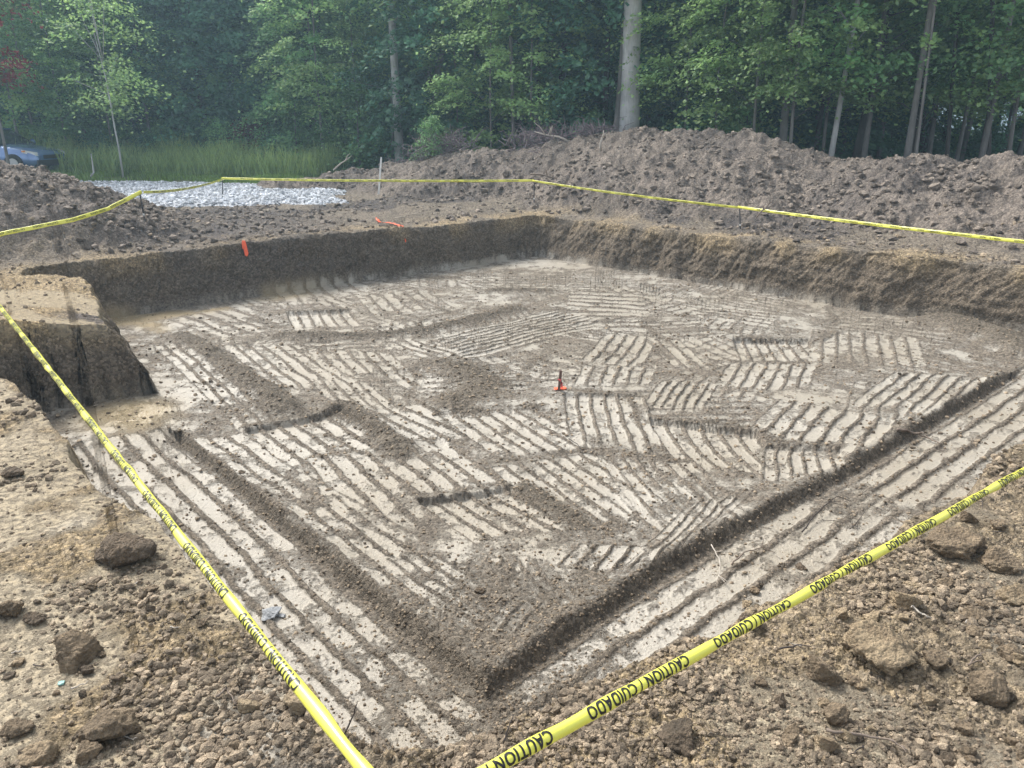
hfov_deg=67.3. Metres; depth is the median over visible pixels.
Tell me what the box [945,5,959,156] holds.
tree
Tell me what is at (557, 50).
tree
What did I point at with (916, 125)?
tree
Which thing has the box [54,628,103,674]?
soil clod
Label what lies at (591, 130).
brush pile
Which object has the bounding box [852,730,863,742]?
soil clod
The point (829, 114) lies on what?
tree
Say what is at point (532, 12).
tree
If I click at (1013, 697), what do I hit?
soil clod
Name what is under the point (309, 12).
tree
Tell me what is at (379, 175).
survey stake
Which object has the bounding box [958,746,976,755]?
soil clod
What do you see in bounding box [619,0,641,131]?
tree
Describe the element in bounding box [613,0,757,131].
tree
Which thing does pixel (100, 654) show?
soil clod
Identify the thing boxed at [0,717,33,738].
soil clod
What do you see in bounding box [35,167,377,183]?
short grass
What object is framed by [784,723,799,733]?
soil clod
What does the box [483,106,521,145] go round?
bush
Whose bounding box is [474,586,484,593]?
stone
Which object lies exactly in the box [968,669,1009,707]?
soil clod
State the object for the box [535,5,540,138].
tree
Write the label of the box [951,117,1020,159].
bush
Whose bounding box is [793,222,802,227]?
soil clod
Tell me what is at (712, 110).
tree
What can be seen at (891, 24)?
tree
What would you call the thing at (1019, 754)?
soil clod
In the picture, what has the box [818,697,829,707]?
soil clod
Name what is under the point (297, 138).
bush
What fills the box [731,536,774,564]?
twig
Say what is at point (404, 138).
bush
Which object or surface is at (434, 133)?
bush
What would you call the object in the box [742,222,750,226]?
soil clod
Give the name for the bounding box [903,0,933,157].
tree
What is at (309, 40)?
tree
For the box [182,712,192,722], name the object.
soil clod
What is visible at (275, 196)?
gravel
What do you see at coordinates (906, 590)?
soil clod
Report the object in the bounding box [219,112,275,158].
bush
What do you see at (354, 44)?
tree
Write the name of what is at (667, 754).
soil clod
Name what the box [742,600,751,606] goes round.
soil clod
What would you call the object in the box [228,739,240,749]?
soil clod
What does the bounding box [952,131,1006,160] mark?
bush
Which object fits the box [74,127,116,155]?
bush
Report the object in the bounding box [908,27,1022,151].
tree
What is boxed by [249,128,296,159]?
bush
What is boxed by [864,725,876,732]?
soil clod
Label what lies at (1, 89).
tree
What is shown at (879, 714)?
soil clod
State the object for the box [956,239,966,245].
soil clod
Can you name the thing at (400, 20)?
tree
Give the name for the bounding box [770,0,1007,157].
tree
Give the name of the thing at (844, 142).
tree
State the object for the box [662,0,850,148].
tree
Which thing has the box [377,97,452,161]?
bush
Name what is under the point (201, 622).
soil clod
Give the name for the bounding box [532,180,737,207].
barrier tape
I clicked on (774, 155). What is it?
soil clod
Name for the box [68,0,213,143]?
tree
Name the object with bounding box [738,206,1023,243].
barrier tape
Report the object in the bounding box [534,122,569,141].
dead branch
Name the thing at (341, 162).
dead branch
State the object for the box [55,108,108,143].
bush
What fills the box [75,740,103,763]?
soil clod
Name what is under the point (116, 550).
soil clod
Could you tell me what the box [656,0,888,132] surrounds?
tree
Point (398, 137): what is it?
tree
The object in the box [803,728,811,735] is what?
soil clod
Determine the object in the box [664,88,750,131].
bush
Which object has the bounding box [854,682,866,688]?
soil clod
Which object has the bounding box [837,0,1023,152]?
tree
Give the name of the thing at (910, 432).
twig
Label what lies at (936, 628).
soil clod
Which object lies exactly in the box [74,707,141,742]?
soil clod
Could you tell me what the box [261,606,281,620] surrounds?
stone
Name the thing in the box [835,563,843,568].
soil clod
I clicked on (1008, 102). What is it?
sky
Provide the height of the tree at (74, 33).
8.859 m
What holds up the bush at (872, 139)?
on the ground at (176, 285)
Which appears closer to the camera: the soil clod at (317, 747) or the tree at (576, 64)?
the soil clod at (317, 747)
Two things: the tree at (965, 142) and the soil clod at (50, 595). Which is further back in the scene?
the tree at (965, 142)
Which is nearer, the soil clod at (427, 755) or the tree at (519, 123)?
the soil clod at (427, 755)
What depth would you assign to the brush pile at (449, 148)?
21.67 m
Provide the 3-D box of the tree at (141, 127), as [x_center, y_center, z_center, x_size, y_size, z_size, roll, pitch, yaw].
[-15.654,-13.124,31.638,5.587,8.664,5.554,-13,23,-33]
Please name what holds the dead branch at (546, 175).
on the spoil rubble
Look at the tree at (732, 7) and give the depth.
22.24 m
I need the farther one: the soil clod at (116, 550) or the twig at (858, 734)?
the soil clod at (116, 550)
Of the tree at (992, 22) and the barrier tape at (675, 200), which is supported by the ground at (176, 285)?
the tree at (992, 22)
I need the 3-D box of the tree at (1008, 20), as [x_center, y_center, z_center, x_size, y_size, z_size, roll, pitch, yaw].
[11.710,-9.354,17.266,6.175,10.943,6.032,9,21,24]
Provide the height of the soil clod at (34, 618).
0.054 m
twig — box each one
[215,686,237,705]
[344,701,357,733]
[503,715,513,743]
[711,544,728,585]
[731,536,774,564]
[779,644,811,649]
[801,496,850,531]
[826,728,907,751]
[897,428,940,443]
[911,605,931,617]
[967,651,985,665]
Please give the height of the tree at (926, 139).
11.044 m
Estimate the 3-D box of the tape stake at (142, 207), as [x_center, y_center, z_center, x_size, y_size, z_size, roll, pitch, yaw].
[-6.150,-2.925,12.796,0.028,0.582,0.085,-6,20,-18]
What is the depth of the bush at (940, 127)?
27.91 m
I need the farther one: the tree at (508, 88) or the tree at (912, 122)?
the tree at (508, 88)
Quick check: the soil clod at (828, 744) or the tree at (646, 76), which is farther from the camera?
the tree at (646, 76)
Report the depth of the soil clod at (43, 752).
2.13 m
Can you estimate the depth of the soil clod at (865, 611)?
2.75 m
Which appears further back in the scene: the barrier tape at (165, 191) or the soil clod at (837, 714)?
the barrier tape at (165, 191)
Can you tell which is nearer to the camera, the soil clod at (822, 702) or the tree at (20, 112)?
the soil clod at (822, 702)
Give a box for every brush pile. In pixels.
[386,145,456,162]
[391,123,491,158]
[496,114,595,152]
[550,116,633,138]
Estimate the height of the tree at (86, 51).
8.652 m
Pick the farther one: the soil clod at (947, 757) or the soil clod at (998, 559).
the soil clod at (998, 559)
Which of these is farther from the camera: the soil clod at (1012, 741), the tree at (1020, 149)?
the tree at (1020, 149)
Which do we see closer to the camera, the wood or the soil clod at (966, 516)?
the soil clod at (966, 516)
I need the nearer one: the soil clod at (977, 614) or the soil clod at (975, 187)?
the soil clod at (977, 614)
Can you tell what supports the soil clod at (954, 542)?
on the ground at (176, 285)
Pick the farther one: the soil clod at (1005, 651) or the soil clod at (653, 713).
the soil clod at (1005, 651)
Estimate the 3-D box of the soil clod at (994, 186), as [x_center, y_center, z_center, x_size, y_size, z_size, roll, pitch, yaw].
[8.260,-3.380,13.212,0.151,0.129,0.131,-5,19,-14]
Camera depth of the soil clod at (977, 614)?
2.73 m
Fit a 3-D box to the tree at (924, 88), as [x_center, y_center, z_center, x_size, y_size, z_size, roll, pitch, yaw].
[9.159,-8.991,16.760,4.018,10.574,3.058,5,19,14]
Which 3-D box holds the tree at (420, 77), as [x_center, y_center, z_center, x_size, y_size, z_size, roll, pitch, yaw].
[-2.947,-12.972,31.733,5.344,8.288,5.313,-5,19,-13]
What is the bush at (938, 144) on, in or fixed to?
on the ground at (176, 285)
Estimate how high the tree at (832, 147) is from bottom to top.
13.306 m
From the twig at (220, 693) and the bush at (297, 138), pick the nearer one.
the twig at (220, 693)
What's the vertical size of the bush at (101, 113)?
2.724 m
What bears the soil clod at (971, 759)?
on the ground at (176, 285)
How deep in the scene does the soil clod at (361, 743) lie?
2.14 m
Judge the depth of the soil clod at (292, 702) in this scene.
2.30 m
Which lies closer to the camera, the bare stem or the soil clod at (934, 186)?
the soil clod at (934, 186)
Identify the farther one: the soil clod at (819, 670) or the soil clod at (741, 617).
the soil clod at (741, 617)
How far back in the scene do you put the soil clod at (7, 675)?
2.46 m
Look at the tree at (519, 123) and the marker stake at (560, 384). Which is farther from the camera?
the tree at (519, 123)
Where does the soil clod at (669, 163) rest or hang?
on the ground at (176, 285)
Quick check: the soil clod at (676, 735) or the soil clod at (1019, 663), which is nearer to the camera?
the soil clod at (676, 735)
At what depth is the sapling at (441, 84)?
24.41 m
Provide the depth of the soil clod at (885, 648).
2.48 m
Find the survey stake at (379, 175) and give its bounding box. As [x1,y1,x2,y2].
[378,157,381,193]
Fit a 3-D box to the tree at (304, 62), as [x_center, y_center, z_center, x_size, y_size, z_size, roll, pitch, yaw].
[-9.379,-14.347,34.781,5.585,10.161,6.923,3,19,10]
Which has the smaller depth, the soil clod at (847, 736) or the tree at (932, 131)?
the soil clod at (847, 736)
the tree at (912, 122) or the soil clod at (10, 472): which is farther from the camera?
the tree at (912, 122)
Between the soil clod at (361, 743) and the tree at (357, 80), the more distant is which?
the tree at (357, 80)
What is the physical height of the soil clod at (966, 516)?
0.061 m
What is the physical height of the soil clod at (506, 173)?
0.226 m
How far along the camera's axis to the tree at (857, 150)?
20.30 m
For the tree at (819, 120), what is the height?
13.801 m
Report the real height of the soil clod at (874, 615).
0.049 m
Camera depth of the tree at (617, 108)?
22.28 m
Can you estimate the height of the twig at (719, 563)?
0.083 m
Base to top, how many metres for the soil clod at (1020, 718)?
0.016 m
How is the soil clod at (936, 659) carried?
on the ground at (176, 285)
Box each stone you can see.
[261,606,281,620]
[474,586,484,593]
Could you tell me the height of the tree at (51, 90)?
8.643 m
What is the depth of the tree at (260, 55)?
34.56 m
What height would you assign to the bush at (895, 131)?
3.296 m
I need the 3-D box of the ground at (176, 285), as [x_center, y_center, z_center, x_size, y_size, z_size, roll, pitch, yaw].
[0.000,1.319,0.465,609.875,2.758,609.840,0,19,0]
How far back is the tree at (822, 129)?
22.41 m
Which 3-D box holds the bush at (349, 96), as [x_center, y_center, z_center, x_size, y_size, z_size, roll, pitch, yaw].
[-5.507,-8.777,27.336,3.781,3.734,3.739,-12,22,-31]
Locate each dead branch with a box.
[333,155,350,169]
[530,169,555,177]
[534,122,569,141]
[599,130,606,151]
[756,201,775,217]
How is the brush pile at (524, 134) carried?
on the ground at (176, 285)
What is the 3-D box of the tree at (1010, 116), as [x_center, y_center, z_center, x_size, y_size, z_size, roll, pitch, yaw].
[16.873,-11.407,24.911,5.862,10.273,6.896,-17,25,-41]
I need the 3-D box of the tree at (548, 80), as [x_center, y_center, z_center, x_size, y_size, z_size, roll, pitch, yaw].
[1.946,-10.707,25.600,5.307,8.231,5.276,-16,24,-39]
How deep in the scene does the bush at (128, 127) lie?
30.94 m
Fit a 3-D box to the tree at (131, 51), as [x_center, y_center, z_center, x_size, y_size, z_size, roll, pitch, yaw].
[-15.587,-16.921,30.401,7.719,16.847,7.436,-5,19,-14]
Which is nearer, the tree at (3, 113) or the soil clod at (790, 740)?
the soil clod at (790, 740)
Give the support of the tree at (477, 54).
on the ground at (176, 285)
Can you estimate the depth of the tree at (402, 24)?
27.12 m
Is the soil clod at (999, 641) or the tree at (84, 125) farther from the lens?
the tree at (84, 125)
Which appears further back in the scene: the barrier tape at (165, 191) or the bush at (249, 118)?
the bush at (249, 118)
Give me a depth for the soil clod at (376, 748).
2.12 m
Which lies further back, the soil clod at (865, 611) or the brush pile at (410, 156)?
the brush pile at (410, 156)
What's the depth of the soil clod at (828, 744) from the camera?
2.12 m
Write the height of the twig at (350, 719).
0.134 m
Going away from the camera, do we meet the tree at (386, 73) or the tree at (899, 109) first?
the tree at (899, 109)
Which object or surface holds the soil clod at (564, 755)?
on the ground at (176, 285)
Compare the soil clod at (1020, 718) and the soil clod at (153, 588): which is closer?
the soil clod at (1020, 718)
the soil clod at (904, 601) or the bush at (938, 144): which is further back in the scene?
the bush at (938, 144)
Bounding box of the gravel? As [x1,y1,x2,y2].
[79,180,348,208]
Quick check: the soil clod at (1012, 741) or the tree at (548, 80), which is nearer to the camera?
the soil clod at (1012, 741)
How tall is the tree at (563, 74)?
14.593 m
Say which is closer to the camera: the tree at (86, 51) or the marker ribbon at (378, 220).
the marker ribbon at (378, 220)
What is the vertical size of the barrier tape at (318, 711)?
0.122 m
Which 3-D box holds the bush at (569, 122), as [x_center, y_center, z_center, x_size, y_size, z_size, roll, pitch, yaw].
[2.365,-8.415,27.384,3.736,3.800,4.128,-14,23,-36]
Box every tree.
[0,0,43,163]
[0,0,102,134]
[0,0,103,135]
[0,0,109,147]
[0,0,122,139]
[0,2,66,134]
[0,2,144,138]
[0,7,62,133]
[0,37,37,122]
[3,0,149,140]
[12,0,175,148]
[52,0,191,142]
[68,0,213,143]
[71,0,227,146]
[95,0,260,143]
[96,0,267,153]
[127,0,144,132]
[128,5,227,125]
[137,0,328,146]
[141,0,303,145]
[195,0,314,146]
[202,0,350,142]
[208,1,311,119]
[223,0,370,152]
[232,0,399,152]
[241,0,402,151]
[255,0,355,134]
[263,1,313,118]
[293,0,419,164]
[300,0,440,139]
[301,5,311,128]
[317,0,425,157]
[324,0,424,161]
[327,0,526,167]
[349,0,434,162]
[353,17,422,125]
[382,3,462,115]
[384,0,461,70]
[386,0,557,145]
[396,0,471,120]
[401,19,487,99]
[406,0,527,152]
[422,3,451,146]
[431,0,621,140]
[470,0,647,129]
[473,0,565,149]
[479,1,573,148]
[489,0,713,148]
[491,0,621,125]
[492,0,645,146]
[512,0,521,146]
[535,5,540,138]
[541,0,686,127]
[552,0,745,131]
[558,4,566,131]
[586,0,737,123]
[597,0,770,130]
[598,0,754,128]
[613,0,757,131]
[613,7,623,130]
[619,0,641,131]
[636,0,824,149]
[641,0,841,149]
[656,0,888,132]
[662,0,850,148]
[692,0,884,153]
[704,0,909,143]
[727,0,948,152]
[733,0,945,159]
[744,1,911,151]
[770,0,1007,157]
[776,0,921,156]
[779,0,798,140]
[812,0,994,157]
[813,6,837,150]
[815,2,976,159]
[834,0,936,153]
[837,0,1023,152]
[839,72,853,153]
[843,0,1023,160]
[846,0,1023,153]
[852,0,892,157]
[881,0,1023,158]
[889,10,1023,159]
[898,3,1023,155]
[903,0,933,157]
[907,5,1023,155]
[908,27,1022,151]
[911,3,937,152]
[913,0,1023,150]
[919,74,929,152]
[922,101,933,152]
[940,2,1023,150]
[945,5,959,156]
[959,100,977,161]
[986,0,994,155]
[997,15,1023,114]
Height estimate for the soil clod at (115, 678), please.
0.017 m
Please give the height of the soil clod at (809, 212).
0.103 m
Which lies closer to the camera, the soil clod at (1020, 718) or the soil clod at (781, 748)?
the soil clod at (781, 748)
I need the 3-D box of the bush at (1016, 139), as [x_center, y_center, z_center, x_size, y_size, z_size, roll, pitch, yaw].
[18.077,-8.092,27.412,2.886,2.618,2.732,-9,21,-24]
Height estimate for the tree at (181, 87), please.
11.327 m
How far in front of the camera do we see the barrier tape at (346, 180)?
17.88 m
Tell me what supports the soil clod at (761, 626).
on the ground at (176, 285)
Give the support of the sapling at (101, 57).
on the ground at (176, 285)
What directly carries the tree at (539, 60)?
on the ground at (176, 285)
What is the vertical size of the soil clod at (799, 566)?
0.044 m
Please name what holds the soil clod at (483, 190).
on the ground at (176, 285)
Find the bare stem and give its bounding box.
[90,154,94,176]
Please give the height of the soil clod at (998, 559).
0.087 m
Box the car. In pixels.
[0,128,67,168]
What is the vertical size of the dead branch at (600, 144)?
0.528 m
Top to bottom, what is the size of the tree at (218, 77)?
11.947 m
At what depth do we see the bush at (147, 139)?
29.78 m
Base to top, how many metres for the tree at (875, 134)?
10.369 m
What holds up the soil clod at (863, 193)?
on the ground at (176, 285)
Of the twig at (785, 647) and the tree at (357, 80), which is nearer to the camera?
the twig at (785, 647)
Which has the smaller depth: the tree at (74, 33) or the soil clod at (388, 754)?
the soil clod at (388, 754)
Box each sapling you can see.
[21,0,192,177]
[399,0,505,159]
[405,0,569,151]
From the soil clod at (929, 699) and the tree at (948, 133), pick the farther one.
the tree at (948, 133)
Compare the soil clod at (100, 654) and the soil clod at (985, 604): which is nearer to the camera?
the soil clod at (100, 654)
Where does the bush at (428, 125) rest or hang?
on the ground at (176, 285)
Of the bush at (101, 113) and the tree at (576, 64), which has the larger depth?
the bush at (101, 113)
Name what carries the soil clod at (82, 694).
on the ground at (176, 285)
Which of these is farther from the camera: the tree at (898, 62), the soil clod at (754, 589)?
the tree at (898, 62)
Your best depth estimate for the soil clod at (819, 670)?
2.41 m
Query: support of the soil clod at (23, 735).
on the ground at (176, 285)
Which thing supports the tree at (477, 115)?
on the ground at (176, 285)
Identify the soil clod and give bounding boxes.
[0,599,23,617]
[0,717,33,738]
[1,466,24,477]
[2,671,15,679]
[10,657,24,666]
[16,740,60,766]
[18,732,29,737]
[22,611,46,625]
[44,593,55,596]
[52,689,60,695]
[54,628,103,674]
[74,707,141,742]
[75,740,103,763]
[78,690,86,698]
[81,664,94,675]
[84,583,96,590]
[94,531,157,569]
[97,651,105,657]
[111,674,122,681]
[144,584,158,592]
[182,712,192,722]
[196,618,207,627]
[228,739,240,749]
[229,679,239,687]
[237,698,261,713]
[283,684,320,714]
[311,742,322,753]
[358,739,364,747]
[373,743,379,752]
[384,749,392,759]
[420,751,431,759]
[454,173,461,179]
[458,747,467,752]
[480,188,488,192]
[502,169,510,177]
[561,752,570,759]
[649,185,657,189]
[649,708,657,717]
[656,717,693,756]
[662,752,671,757]
[666,160,672,165]
[738,613,751,621]
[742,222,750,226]
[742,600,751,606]
[745,616,764,628]
[750,586,759,593]
[754,676,767,687]
[764,222,775,228]
[769,153,779,158]
[774,692,785,707]
[777,745,784,751]
[782,733,798,746]
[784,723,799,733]
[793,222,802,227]
[795,562,807,570]
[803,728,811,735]
[806,210,814,214]
[806,654,843,687]
[814,734,839,752]
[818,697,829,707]
[823,702,849,726]
[833,606,847,619]
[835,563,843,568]
[839,729,856,742]
[841,619,918,675]
[841,642,848,648]
[847,674,862,685]
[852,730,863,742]
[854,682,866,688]
[858,190,868,196]
[861,610,870,614]
[862,611,879,621]
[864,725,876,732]
[876,711,882,717]
[888,591,923,609]
[896,587,911,594]
[898,613,908,620]
[903,581,919,587]
[921,178,932,181]
[921,692,941,705]
[922,649,948,670]
[925,524,986,559]
[928,705,936,710]
[929,182,940,190]
[932,626,939,631]
[937,577,954,587]
[938,751,953,766]
[955,720,973,735]
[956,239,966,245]
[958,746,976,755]
[959,605,992,620]
[960,510,978,523]
[963,755,976,763]
[965,625,983,637]
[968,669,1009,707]
[970,183,984,191]
[974,601,992,608]
[976,546,1023,574]
[978,639,991,649]
[988,184,998,189]
[989,519,1005,530]
[993,637,1004,645]
[995,583,1023,605]
[996,643,1023,662]
[1004,737,1021,745]
[1009,692,1016,701]
[1013,652,1023,660]
[1013,659,1023,666]
[1016,748,1023,760]
[1017,715,1023,722]
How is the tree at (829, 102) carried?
on the ground at (176, 285)
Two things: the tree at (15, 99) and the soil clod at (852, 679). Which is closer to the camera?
the soil clod at (852, 679)
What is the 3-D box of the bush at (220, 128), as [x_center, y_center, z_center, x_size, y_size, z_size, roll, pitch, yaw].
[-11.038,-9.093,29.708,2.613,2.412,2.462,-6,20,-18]
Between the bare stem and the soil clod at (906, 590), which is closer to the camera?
the soil clod at (906, 590)
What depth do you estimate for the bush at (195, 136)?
31.35 m
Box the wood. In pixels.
[23,17,1023,156]
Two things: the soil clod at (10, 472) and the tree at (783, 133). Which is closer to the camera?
the soil clod at (10, 472)
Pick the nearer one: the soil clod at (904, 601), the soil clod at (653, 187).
the soil clod at (904, 601)
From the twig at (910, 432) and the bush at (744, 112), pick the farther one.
the bush at (744, 112)
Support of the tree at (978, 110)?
on the ground at (176, 285)
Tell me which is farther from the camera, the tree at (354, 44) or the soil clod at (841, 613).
the tree at (354, 44)
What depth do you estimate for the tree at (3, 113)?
32.10 m
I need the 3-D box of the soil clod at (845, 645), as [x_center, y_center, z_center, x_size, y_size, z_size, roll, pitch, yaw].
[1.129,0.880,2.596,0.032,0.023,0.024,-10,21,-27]
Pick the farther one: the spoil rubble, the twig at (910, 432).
the spoil rubble
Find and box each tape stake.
[140,195,144,217]
[739,205,740,228]
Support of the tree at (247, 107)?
on the ground at (176, 285)
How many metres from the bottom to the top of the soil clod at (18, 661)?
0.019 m
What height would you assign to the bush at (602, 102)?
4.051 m
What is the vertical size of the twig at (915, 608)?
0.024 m
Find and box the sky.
[938,102,1022,129]
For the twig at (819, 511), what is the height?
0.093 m
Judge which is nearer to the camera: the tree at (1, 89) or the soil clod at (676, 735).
the soil clod at (676, 735)
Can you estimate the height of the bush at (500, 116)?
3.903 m
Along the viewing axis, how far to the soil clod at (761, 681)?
2.39 m
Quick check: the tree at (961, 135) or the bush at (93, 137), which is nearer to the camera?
the tree at (961, 135)
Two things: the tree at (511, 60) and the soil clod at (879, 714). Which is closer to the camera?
the soil clod at (879, 714)
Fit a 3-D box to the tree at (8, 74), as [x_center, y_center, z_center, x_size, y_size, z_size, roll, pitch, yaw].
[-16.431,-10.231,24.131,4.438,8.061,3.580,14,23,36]
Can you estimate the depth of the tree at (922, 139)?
25.34 m
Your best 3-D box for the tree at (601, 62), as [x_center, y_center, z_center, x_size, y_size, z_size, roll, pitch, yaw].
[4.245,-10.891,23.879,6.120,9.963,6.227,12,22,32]
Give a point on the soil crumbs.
(574, 700)
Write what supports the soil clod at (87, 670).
on the ground at (176, 285)
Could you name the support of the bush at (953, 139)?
on the ground at (176, 285)
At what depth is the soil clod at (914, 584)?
2.92 m
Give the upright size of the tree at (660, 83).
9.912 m
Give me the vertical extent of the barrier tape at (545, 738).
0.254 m
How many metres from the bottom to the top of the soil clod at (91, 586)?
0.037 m
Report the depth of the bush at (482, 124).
26.65 m
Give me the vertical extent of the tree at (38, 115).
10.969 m
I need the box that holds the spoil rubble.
[0,126,1023,264]
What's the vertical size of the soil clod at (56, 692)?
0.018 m
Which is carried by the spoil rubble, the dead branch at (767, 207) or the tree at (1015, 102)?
the dead branch at (767, 207)
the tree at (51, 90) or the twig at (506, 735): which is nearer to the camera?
the twig at (506, 735)
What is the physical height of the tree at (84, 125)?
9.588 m
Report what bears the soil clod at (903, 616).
on the ground at (176, 285)
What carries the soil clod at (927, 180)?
on the ground at (176, 285)
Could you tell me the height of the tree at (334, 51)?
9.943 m
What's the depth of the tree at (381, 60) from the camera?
37.77 m
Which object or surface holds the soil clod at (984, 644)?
on the ground at (176, 285)
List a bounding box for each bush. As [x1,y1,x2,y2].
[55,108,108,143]
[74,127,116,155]
[84,110,131,141]
[106,122,142,148]
[128,131,161,156]
[175,120,218,148]
[190,116,246,155]
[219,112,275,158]
[228,109,286,155]
[241,77,356,164]
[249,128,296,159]
[312,82,412,169]
[363,91,418,158]
[369,99,442,160]
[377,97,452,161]
[405,114,453,159]
[409,114,457,161]
[426,103,509,157]
[480,92,528,147]
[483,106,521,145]
[552,107,593,138]
[568,87,614,124]
[568,109,613,139]
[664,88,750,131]
[712,87,779,137]
[770,102,845,150]
[826,113,904,156]
[846,105,936,158]
[899,107,974,153]
[918,138,960,158]
[940,127,976,157]
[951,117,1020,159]
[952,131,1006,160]
[978,118,1023,154]
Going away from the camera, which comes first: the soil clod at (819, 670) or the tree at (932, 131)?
the soil clod at (819, 670)
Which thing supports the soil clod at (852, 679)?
on the ground at (176, 285)
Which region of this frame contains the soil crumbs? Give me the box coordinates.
[0,172,1023,767]
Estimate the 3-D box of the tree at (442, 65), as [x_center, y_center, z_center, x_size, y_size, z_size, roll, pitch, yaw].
[-3.010,-14.918,35.939,5.872,9.564,5.638,1,19,3]
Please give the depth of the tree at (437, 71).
27.20 m
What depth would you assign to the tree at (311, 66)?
26.68 m
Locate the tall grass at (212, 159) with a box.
[7,125,405,177]
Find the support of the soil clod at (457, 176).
on the ground at (176, 285)
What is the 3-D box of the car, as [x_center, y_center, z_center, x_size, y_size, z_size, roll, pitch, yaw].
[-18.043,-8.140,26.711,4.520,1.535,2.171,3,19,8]
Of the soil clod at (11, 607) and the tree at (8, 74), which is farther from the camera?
the tree at (8, 74)
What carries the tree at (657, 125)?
on the ground at (176, 285)
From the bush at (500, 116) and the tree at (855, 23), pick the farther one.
the bush at (500, 116)
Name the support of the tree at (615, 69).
on the ground at (176, 285)
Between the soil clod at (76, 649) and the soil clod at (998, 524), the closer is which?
the soil clod at (76, 649)
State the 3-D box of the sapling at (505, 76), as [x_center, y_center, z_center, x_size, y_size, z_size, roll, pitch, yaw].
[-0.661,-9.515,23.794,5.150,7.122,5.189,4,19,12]
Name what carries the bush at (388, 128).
on the ground at (176, 285)
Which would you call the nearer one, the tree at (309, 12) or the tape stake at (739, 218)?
the tape stake at (739, 218)
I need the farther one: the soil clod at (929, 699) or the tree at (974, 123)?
the tree at (974, 123)
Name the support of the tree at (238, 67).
on the ground at (176, 285)
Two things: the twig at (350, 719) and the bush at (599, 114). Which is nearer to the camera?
the twig at (350, 719)
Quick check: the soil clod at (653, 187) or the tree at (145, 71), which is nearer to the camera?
the soil clod at (653, 187)
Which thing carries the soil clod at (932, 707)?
on the ground at (176, 285)
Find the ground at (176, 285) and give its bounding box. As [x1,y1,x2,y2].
[0,125,1023,767]
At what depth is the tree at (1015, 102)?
17.73 m
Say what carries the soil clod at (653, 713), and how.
on the ground at (176, 285)
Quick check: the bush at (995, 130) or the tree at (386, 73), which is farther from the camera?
the tree at (386, 73)
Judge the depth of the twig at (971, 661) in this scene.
2.49 m
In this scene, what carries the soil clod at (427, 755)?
on the ground at (176, 285)
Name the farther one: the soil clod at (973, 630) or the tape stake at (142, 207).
the tape stake at (142, 207)
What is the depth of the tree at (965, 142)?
24.75 m
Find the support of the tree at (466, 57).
on the ground at (176, 285)
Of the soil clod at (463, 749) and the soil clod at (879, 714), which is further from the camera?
the soil clod at (879, 714)
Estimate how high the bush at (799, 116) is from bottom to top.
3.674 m
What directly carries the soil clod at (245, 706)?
on the ground at (176, 285)
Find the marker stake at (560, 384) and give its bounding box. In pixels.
[557,370,562,390]
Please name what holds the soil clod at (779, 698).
on the ground at (176, 285)
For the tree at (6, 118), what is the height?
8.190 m
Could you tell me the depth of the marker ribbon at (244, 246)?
12.57 m
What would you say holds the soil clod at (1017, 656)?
on the ground at (176, 285)
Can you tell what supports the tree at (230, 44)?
on the ground at (176, 285)
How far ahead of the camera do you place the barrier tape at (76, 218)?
11.40 m
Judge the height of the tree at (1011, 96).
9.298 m
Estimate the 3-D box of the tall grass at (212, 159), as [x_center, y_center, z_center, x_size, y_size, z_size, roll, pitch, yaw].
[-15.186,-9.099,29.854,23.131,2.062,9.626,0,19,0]
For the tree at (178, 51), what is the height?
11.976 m
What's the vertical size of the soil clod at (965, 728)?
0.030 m
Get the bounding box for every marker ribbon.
[242,240,247,255]
[376,218,402,226]
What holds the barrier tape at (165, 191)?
attached to the tape stake at (142, 207)
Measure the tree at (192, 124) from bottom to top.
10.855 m
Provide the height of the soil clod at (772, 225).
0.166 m
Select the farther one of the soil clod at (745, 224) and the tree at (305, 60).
the tree at (305, 60)
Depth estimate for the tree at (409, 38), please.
25.18 m
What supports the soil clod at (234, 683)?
on the ground at (176, 285)
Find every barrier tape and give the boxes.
[0,190,141,236]
[0,304,373,767]
[143,178,224,193]
[222,177,533,181]
[477,467,1023,767]
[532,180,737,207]
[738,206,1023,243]
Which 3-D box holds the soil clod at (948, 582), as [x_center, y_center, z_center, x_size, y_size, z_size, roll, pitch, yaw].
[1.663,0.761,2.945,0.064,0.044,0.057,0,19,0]
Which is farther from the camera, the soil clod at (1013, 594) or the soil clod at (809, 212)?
the soil clod at (809, 212)

